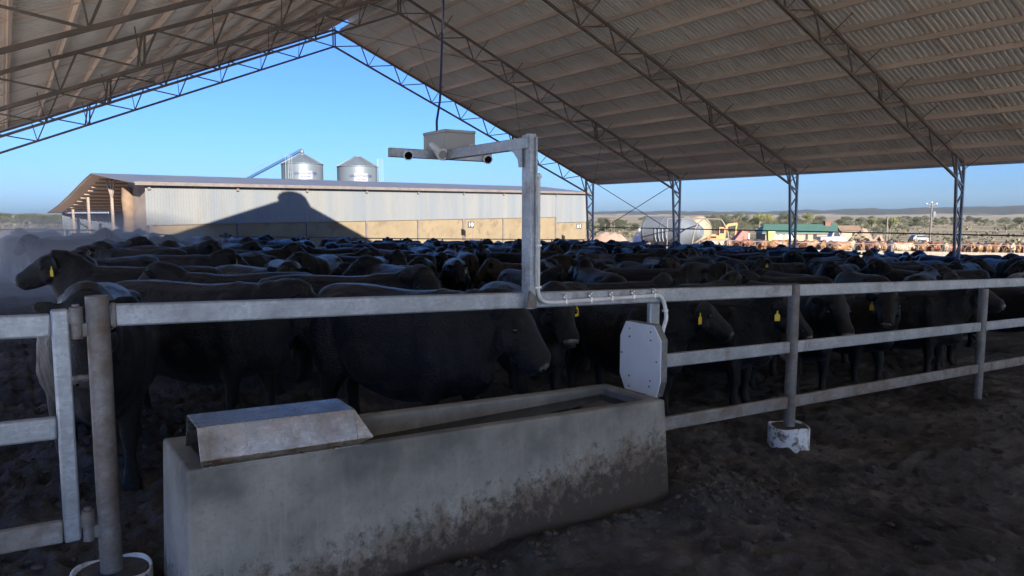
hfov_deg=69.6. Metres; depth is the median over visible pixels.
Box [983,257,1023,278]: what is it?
cow
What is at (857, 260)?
cow
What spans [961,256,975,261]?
cow
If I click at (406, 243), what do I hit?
cow
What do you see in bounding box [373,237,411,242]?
cow
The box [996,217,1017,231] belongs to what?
tree
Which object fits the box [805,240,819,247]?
cow
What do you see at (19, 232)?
cow
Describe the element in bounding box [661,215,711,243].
cream tank
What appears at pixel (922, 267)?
cow
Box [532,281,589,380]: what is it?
cow
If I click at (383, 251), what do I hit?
cow
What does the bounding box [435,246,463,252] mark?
cow
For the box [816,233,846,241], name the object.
farm truck
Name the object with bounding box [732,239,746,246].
cow
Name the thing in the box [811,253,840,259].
cow
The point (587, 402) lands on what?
water
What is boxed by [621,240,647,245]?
cow
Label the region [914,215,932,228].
tree
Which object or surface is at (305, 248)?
cow
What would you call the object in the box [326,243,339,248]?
cow
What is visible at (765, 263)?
cow
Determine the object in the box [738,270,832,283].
cow
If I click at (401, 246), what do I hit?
cow
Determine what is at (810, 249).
cow
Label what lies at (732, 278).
cow
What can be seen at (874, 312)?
cow
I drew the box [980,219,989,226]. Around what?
tree
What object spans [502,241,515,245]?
cow
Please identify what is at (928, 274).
cow
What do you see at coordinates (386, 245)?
cow
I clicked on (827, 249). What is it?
cow
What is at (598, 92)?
cattle shed
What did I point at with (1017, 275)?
cow
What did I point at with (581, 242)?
cow
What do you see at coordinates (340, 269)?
cow
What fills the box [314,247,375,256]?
cow
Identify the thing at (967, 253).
feed bunk
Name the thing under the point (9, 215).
tree
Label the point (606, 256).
cow
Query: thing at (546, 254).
cow
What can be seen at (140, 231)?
cow
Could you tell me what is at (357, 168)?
grain silo
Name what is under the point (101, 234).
cow
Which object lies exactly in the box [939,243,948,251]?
cow
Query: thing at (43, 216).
tree
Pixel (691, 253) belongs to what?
cow
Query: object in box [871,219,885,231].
tree
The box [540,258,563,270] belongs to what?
cow
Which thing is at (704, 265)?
cow
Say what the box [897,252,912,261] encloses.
cow
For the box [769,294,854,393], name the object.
cow
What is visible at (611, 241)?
cow
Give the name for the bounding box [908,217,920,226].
tree
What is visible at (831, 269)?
cow
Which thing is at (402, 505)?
water trough
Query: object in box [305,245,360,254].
cow
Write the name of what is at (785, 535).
mud clods
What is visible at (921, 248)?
cow
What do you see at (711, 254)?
cow
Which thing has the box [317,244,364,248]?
cow
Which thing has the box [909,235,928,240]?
parked car
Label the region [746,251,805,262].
cow
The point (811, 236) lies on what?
farm building
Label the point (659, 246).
cow
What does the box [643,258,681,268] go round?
cow
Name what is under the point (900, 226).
tree
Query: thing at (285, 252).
cow
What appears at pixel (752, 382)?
cow
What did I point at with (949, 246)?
cow
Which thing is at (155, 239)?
cow
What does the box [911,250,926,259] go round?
cow
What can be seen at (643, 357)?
reader panel
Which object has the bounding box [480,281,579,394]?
cow
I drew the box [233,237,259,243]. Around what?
cow
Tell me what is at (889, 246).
cow
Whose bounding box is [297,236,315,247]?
cow
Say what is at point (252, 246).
cow
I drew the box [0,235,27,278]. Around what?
cow
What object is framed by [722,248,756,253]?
cow
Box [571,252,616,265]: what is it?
cow
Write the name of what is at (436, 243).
cow
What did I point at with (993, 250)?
cow
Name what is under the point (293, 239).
cow
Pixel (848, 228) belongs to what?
farm house
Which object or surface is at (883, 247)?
cow
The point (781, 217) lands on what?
tree
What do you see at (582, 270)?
cow
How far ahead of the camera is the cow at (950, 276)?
14.39 m
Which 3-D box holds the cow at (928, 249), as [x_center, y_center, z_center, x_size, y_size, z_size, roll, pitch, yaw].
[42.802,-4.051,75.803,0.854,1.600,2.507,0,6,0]
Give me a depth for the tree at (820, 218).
366.20 m
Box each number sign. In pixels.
[468,222,473,227]
[576,224,581,238]
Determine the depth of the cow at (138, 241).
17.25 m
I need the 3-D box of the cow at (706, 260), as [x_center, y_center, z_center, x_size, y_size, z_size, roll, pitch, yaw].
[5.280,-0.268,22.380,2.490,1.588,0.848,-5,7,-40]
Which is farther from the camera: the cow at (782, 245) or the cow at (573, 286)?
the cow at (782, 245)
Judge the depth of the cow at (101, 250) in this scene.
15.05 m
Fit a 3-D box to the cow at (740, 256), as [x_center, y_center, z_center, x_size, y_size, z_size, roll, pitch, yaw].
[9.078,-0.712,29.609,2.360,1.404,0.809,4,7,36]
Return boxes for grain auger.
[238,148,300,177]
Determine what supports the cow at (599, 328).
on the ground
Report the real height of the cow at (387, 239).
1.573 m
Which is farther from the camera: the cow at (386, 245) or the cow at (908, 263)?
the cow at (386, 245)
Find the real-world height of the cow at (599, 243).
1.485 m
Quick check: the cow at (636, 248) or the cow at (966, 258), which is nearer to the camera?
the cow at (966, 258)
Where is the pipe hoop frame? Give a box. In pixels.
[667,218,728,245]
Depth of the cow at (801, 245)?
74.25 m
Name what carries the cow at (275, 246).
on the ground
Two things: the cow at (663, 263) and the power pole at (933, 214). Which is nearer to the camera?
the cow at (663, 263)
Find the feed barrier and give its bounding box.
[699,240,1023,252]
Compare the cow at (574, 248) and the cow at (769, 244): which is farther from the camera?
the cow at (769, 244)
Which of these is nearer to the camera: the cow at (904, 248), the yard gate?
the yard gate
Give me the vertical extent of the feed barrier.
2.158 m
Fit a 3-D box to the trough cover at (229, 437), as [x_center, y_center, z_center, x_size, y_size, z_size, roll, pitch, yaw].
[-1.222,0.744,3.926,0.898,0.218,0.414,-4,7,-34]
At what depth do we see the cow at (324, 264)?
14.83 m
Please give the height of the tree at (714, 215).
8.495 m
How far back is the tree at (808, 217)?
366.02 m
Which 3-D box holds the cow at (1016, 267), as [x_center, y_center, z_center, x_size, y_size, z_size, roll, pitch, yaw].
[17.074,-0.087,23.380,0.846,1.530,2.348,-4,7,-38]
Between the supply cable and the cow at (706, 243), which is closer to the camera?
the supply cable
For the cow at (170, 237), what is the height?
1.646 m
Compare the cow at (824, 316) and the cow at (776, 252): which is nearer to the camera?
the cow at (824, 316)
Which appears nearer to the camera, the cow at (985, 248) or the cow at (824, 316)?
the cow at (824, 316)
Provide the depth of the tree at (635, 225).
280.42 m
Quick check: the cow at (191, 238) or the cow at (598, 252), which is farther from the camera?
the cow at (191, 238)
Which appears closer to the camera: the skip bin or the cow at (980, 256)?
the cow at (980, 256)
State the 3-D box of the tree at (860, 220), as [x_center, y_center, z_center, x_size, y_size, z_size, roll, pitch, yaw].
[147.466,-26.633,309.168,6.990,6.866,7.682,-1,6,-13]
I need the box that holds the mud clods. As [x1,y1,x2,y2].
[0,390,1023,575]
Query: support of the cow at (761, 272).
on the ground
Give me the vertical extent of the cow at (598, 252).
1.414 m
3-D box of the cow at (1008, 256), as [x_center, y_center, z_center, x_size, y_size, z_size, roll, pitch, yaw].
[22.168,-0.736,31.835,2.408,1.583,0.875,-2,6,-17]
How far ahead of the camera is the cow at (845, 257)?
25.73 m
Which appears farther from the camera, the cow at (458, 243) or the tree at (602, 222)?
the tree at (602, 222)
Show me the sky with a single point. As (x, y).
(329, 105)
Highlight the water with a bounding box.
[366,394,625,440]
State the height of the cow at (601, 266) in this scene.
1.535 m
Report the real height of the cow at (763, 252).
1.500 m
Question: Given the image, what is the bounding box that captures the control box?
[423,129,475,149]
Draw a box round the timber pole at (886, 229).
[885,216,887,240]
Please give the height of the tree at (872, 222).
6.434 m
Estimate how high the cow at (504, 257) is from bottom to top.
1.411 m
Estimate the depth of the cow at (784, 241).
74.35 m
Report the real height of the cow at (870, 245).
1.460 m
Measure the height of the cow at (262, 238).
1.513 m
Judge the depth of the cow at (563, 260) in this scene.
22.65 m
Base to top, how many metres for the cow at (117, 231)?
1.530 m
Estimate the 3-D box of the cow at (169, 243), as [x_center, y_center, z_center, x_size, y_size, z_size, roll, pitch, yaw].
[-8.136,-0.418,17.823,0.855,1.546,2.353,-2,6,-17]
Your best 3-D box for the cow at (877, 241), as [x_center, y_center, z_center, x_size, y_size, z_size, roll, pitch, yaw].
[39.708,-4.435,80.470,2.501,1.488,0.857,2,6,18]
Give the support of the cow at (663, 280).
on the ground
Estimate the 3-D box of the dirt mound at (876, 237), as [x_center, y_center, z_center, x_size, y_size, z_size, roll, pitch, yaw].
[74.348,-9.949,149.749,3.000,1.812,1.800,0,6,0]
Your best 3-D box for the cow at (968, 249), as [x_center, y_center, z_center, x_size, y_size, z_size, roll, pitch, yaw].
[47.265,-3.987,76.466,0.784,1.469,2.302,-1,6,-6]
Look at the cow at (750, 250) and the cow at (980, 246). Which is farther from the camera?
the cow at (980, 246)
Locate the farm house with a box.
[838,225,860,240]
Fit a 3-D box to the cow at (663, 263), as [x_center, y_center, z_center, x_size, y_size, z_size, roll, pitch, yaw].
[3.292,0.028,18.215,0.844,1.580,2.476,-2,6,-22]
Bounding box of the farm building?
[755,221,837,240]
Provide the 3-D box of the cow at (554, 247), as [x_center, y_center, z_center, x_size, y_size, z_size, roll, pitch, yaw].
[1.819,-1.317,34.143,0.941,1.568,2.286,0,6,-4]
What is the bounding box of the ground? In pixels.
[0,217,1023,575]
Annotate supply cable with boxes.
[436,0,444,129]
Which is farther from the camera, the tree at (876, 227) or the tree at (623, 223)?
the tree at (623, 223)
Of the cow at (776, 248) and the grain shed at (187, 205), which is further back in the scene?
the grain shed at (187, 205)
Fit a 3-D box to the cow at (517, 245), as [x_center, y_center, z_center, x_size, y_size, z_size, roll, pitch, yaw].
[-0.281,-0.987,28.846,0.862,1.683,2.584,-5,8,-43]
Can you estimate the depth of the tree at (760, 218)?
229.91 m
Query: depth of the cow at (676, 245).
42.79 m
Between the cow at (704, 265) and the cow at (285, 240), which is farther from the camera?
the cow at (285, 240)
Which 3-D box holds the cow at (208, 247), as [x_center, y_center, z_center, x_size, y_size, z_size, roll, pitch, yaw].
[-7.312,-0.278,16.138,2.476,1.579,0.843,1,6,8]
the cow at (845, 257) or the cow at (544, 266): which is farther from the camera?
the cow at (845, 257)
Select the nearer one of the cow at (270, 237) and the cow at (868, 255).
the cow at (868, 255)
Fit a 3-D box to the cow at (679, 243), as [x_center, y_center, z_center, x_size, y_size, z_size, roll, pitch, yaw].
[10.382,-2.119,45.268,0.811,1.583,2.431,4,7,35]
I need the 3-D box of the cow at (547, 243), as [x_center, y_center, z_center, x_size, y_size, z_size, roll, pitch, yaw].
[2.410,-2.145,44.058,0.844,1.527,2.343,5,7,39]
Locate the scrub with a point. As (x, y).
(946, 240)
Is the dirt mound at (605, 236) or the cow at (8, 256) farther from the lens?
the dirt mound at (605, 236)
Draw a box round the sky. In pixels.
[0,20,1023,213]
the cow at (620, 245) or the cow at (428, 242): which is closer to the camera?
the cow at (428, 242)
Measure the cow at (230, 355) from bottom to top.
1.490 m
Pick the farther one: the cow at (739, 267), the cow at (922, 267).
the cow at (922, 267)
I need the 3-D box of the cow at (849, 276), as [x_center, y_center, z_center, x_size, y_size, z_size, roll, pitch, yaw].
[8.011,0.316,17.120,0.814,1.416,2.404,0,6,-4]
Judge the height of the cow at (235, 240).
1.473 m
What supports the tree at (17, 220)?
on the ground
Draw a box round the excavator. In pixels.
[710,222,737,239]
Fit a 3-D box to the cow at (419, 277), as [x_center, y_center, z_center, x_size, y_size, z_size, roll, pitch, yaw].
[-1.866,0.481,8.709,2.357,1.549,0.856,1,6,6]
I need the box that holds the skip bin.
[766,231,774,240]
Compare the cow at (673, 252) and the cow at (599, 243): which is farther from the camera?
the cow at (599, 243)
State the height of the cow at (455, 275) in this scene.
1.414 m
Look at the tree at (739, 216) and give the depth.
307.78 m
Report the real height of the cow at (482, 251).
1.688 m
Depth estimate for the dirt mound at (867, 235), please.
149.33 m
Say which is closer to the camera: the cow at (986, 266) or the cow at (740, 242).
the cow at (986, 266)
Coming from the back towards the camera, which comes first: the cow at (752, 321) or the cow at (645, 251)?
the cow at (645, 251)
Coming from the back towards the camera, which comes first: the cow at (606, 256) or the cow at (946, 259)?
the cow at (946, 259)
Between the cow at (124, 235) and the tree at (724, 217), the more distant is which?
the tree at (724, 217)
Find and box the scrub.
[0,222,1023,243]
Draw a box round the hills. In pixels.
[12,205,1023,217]
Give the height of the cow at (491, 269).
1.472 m
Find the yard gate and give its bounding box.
[0,304,98,554]
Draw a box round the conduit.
[535,173,667,332]
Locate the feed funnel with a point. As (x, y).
(609, 221)
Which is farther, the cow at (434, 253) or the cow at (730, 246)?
the cow at (730, 246)
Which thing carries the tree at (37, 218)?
on the ground
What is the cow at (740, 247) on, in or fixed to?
on the ground
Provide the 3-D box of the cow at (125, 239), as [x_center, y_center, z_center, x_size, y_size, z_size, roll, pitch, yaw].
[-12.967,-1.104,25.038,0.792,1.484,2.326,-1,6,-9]
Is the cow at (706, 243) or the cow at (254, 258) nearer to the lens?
the cow at (254, 258)
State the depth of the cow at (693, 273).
15.36 m
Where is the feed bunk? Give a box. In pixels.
[818,250,1023,256]
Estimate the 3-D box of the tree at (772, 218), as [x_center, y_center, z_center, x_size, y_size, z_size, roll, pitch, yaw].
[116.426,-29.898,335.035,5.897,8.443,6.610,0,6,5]
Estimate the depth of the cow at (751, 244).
73.18 m
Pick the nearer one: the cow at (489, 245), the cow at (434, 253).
the cow at (434, 253)
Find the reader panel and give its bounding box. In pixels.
[620,320,667,396]
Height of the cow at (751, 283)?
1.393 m
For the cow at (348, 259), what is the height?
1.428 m
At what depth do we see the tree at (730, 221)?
268.82 m
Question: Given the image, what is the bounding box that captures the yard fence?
[70,278,1023,575]
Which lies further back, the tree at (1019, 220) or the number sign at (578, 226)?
the tree at (1019, 220)
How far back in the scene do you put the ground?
6.27 m
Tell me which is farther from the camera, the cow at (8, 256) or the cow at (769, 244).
the cow at (769, 244)
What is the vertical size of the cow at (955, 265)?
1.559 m
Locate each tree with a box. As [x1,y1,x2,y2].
[0,213,10,222]
[5,213,13,222]
[11,216,26,223]
[12,213,27,220]
[23,214,36,223]
[33,216,46,223]
[34,214,47,223]
[46,215,58,224]
[599,220,609,230]
[604,218,622,231]
[613,219,628,231]
[627,223,639,232]
[707,213,719,231]
[711,220,719,231]
[717,213,733,226]
[720,218,739,232]
[731,212,747,229]
[739,214,751,229]
[748,213,770,227]
[764,214,775,223]
[772,212,793,223]
[800,212,814,223]
[813,215,825,223]
[833,218,847,223]
[838,216,853,222]
[856,217,870,229]
[865,218,880,231]
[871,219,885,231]
[877,217,901,237]
[897,219,909,230]
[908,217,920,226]
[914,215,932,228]
[940,216,949,224]
[974,218,982,224]
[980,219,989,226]
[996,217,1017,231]
[1010,217,1023,228]
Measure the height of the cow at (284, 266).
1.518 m
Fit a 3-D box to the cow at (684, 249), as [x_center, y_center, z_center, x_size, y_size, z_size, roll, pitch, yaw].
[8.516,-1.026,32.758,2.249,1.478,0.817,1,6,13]
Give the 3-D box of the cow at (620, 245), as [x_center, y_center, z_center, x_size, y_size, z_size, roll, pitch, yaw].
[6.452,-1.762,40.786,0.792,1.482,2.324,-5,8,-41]
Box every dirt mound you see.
[591,232,626,241]
[848,228,873,240]
[873,235,883,240]
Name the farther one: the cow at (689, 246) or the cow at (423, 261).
the cow at (689, 246)
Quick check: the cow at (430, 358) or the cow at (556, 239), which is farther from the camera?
the cow at (556, 239)
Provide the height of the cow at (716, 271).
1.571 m
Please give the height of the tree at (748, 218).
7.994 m
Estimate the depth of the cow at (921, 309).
11.39 m
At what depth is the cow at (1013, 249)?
75.84 m
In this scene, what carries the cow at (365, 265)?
on the ground
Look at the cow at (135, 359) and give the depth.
5.17 m
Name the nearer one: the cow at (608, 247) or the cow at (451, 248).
the cow at (451, 248)
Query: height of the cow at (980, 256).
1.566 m
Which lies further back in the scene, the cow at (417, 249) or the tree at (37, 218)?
the tree at (37, 218)
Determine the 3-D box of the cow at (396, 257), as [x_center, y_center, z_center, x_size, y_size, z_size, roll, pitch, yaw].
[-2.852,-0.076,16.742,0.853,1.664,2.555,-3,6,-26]
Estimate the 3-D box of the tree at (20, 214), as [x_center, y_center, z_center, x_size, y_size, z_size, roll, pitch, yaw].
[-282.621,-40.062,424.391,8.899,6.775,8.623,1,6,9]
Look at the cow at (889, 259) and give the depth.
26.58 m
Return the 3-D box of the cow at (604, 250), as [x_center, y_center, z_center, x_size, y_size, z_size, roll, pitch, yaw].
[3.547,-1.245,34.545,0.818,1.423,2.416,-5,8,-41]
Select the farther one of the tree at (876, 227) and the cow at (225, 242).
the tree at (876, 227)
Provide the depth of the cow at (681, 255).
23.88 m
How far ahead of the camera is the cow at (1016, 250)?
75.88 m
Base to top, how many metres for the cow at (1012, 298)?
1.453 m
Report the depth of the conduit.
5.61 m
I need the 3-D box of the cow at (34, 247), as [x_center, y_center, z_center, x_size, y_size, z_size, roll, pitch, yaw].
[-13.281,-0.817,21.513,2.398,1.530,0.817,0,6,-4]
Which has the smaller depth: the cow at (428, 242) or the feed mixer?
the cow at (428, 242)
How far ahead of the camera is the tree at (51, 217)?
404.08 m
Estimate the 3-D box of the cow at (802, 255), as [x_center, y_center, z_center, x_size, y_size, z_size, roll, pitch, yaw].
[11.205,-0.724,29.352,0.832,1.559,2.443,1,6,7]
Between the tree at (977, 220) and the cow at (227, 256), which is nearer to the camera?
the cow at (227, 256)
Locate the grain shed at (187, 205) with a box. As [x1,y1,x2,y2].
[47,173,590,246]
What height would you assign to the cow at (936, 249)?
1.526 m
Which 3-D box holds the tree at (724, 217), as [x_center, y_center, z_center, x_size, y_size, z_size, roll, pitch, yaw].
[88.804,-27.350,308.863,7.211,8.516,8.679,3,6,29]
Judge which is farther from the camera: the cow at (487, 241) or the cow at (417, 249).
the cow at (487, 241)
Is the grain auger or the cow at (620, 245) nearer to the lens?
the cow at (620, 245)
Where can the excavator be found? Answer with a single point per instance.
(721, 235)
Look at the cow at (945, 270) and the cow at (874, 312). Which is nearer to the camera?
the cow at (874, 312)
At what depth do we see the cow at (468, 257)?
24.13 m
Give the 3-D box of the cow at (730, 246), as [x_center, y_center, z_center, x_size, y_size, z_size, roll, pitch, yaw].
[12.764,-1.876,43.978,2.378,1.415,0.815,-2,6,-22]
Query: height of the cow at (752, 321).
1.530 m
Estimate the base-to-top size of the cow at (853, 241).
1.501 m
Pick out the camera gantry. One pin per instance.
(524, 149)
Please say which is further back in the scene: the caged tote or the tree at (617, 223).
the tree at (617, 223)
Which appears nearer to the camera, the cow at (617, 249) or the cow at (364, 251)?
the cow at (364, 251)
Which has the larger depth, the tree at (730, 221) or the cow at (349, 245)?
the tree at (730, 221)
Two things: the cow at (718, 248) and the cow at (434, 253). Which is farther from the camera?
the cow at (718, 248)
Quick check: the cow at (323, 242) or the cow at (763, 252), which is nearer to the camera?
the cow at (763, 252)
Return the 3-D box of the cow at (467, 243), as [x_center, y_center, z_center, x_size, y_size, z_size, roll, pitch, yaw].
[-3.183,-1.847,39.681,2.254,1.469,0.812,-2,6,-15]
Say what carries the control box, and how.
on the camera gantry
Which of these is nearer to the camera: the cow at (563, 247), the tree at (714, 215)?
the cow at (563, 247)
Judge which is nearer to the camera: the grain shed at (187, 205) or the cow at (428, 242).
the cow at (428, 242)
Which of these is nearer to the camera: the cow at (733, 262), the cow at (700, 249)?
the cow at (733, 262)
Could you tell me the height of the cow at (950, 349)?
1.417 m
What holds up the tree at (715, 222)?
on the ground
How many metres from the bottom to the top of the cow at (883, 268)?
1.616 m
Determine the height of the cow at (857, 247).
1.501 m
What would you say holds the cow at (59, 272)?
on the ground
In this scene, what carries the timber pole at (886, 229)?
on the ground
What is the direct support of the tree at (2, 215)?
on the ground
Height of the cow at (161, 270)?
1.530 m
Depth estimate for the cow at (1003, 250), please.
75.69 m
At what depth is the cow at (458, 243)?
38.51 m
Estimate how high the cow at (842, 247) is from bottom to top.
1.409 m
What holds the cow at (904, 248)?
on the ground
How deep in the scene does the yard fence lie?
5.78 m
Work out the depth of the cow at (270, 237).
36.40 m
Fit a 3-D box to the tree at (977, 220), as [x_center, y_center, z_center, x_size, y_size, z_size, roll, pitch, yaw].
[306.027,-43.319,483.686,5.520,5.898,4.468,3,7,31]
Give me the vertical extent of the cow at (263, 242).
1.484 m
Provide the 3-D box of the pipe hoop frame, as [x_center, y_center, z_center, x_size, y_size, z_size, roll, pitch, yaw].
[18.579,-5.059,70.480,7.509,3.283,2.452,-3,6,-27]
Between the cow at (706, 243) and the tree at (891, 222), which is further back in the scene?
the tree at (891, 222)
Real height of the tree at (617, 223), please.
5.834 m
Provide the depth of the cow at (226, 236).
34.89 m
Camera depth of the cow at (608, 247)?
43.27 m
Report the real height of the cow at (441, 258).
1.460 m
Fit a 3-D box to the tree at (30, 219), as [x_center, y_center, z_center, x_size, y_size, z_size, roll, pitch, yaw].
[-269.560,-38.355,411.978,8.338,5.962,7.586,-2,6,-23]
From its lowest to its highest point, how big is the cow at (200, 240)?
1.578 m
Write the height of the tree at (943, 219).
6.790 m
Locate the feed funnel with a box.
[605,219,615,231]
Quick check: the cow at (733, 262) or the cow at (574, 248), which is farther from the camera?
the cow at (574, 248)
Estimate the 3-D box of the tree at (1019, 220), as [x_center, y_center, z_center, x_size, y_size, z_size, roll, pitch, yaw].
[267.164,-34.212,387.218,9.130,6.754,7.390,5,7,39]
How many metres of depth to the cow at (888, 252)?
36.16 m
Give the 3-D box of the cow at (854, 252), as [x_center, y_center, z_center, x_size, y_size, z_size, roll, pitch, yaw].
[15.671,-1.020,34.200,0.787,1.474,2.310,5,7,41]
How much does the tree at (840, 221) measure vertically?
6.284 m
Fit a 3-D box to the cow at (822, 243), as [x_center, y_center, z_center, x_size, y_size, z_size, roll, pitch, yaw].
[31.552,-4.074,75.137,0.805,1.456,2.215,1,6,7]
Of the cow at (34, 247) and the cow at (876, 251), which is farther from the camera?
the cow at (876, 251)
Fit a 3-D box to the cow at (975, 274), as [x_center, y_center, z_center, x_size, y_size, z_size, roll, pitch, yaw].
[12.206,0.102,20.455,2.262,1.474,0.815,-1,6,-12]
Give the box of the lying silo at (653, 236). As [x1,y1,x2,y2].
[640,216,703,246]
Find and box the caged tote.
[632,236,638,241]
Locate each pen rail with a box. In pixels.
[0,229,583,241]
[594,227,1023,259]
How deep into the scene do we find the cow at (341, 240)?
30.65 m
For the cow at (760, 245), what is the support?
on the ground
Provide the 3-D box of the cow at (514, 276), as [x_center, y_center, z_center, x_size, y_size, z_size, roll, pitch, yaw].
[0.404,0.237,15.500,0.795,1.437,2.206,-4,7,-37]
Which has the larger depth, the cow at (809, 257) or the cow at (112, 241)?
the cow at (809, 257)
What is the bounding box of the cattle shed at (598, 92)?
[0,0,1023,258]
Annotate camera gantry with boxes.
[388,133,537,308]
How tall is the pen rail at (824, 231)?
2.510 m
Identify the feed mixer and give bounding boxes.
[732,231,749,240]
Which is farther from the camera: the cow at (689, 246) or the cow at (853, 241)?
the cow at (853, 241)
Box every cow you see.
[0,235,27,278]
[10,228,60,266]
[13,234,96,263]
[14,249,222,297]
[32,281,158,499]
[41,229,119,240]
[69,229,122,235]
[70,250,158,266]
[75,236,156,251]
[86,241,187,258]
[101,239,160,245]
[114,233,145,241]
[115,278,318,410]
[116,233,134,237]
[123,228,145,235]
[128,239,222,254]
[138,261,312,386]
[147,248,249,267]
[148,236,162,242]
[158,240,184,246]
[161,234,194,245]
[182,236,203,240]
[187,236,215,245]
[214,239,240,241]
[215,260,308,362]
[218,239,242,246]
[219,233,232,239]
[222,241,262,250]
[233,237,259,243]
[234,242,305,259]
[238,234,275,240]
[239,251,278,267]
[255,236,270,241]
[258,240,304,244]
[258,264,442,394]
[261,243,288,248]
[263,259,309,269]
[272,239,292,241]
[286,251,342,274]
[289,237,298,241]
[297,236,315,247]
[300,244,310,252]
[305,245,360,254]
[308,283,550,413]
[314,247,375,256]
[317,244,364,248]
[319,237,354,246]
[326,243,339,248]
[328,262,412,275]
[335,238,350,243]
[337,243,375,248]
[337,255,383,262]
[341,255,405,275]
[353,240,397,249]
[367,247,437,272]
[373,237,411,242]
[376,250,408,265]
[378,249,415,253]
[382,237,392,241]
[395,244,435,250]
[397,241,412,246]
[404,245,434,253]
[408,257,436,272]
[410,240,441,246]
[415,239,434,246]
[426,251,456,258]
[430,238,462,242]
[434,252,450,279]
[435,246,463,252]
[440,258,470,291]
[441,242,464,246]
[443,243,457,254]
[455,247,479,288]
[462,240,471,248]
[469,238,492,249]
[472,243,491,287]
[475,258,553,281]
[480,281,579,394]
[483,242,521,281]
[486,244,502,247]
[486,252,544,282]
[497,267,571,286]
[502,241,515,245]
[509,248,557,257]
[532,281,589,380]
[540,239,563,245]
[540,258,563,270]
[540,262,555,271]
[542,253,600,273]
[543,243,563,253]
[552,238,578,241]
[559,242,594,252]
[564,243,581,254]
[565,272,681,363]
[565,300,733,415]
[568,255,626,283]
[569,241,587,243]
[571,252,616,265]
[579,246,607,252]
[579,249,603,254]
[593,241,603,247]
[593,262,617,270]
[599,253,617,263]
[600,241,630,253]
[603,262,709,283]
[606,239,628,243]
[611,246,631,256]
[612,242,633,250]
[614,249,668,264]
[617,259,675,268]
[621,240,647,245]
[631,245,662,252]
[636,249,670,253]
[637,244,665,248]
[637,297,812,404]
[643,252,687,262]
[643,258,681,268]
[660,254,713,264]
[667,245,694,248]
[668,250,702,256]
[670,271,749,287]
[672,241,688,247]
[672,243,685,247]
[672,287,785,393]
[681,248,727,254]
[681,262,709,267]
[684,248,714,262]
[691,240,712,247]
[694,247,715,251]
[703,249,728,261]
[706,261,736,281]
[713,245,741,246]
[714,246,743,250]
[714,257,754,270]
[716,253,761,259]
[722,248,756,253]
[725,246,756,248]
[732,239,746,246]
[733,263,748,271]
[736,249,768,255]
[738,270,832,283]
[743,239,753,246]
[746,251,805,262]
[746,280,798,285]
[748,247,788,255]
[751,257,810,274]
[753,268,812,276]
[755,239,766,248]
[766,247,804,250]
[767,240,777,247]
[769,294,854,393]
[774,239,791,246]
[776,244,796,247]
[781,245,819,252]
[781,251,806,258]
[791,241,808,247]
[802,250,846,263]
[803,292,909,381]
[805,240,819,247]
[807,254,851,265]
[809,255,867,275]
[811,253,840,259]
[815,260,859,278]
[816,241,825,249]
[819,247,849,253]
[825,241,841,249]
[832,270,890,282]
[838,242,851,249]
[839,240,855,249]
[841,279,1005,372]
[849,250,860,255]
[855,241,864,250]
[859,260,918,281]
[861,250,880,261]
[864,241,887,245]
[865,242,878,250]
[866,257,899,263]
[867,248,888,256]
[869,290,987,366]
[878,242,886,250]
[883,250,902,257]
[886,260,926,265]
[888,242,897,250]
[890,263,946,270]
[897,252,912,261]
[898,243,914,250]
[902,255,943,264]
[903,267,944,280]
[910,242,929,250]
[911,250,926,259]
[918,255,960,262]
[918,266,989,278]
[921,241,935,251]
[927,241,940,251]
[936,267,954,272]
[936,272,961,350]
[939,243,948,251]
[942,258,995,275]
[946,251,1001,258]
[947,243,961,251]
[947,261,981,269]
[960,277,1023,346]
[961,243,975,251]
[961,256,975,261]
[972,244,982,251]
[976,242,991,252]
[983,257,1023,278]
[991,243,1002,252]
[997,243,1009,252]
[1001,253,1023,259]
[1004,260,1023,276]
[1007,243,1015,252]
[1007,272,1023,287]
[1015,243,1021,252]
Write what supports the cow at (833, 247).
on the ground
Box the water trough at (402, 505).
[163,384,668,575]
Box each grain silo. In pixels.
[280,149,323,179]
[336,156,378,181]
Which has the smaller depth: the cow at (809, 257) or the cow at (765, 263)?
the cow at (765, 263)
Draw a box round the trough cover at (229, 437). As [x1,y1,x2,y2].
[185,398,372,468]
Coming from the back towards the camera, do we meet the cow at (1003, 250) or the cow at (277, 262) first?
the cow at (1003, 250)
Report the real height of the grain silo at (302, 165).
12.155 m
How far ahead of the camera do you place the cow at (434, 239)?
40.74 m
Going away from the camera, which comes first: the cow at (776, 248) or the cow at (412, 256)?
the cow at (412, 256)
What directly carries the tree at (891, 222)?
on the ground
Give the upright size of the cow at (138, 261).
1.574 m
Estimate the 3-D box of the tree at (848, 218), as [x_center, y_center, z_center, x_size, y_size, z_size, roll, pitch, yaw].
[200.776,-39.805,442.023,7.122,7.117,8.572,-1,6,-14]
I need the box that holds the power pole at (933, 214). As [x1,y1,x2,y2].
[926,203,937,241]
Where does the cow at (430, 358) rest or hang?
on the ground
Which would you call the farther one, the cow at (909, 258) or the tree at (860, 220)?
the tree at (860, 220)
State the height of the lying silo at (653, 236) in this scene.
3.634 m

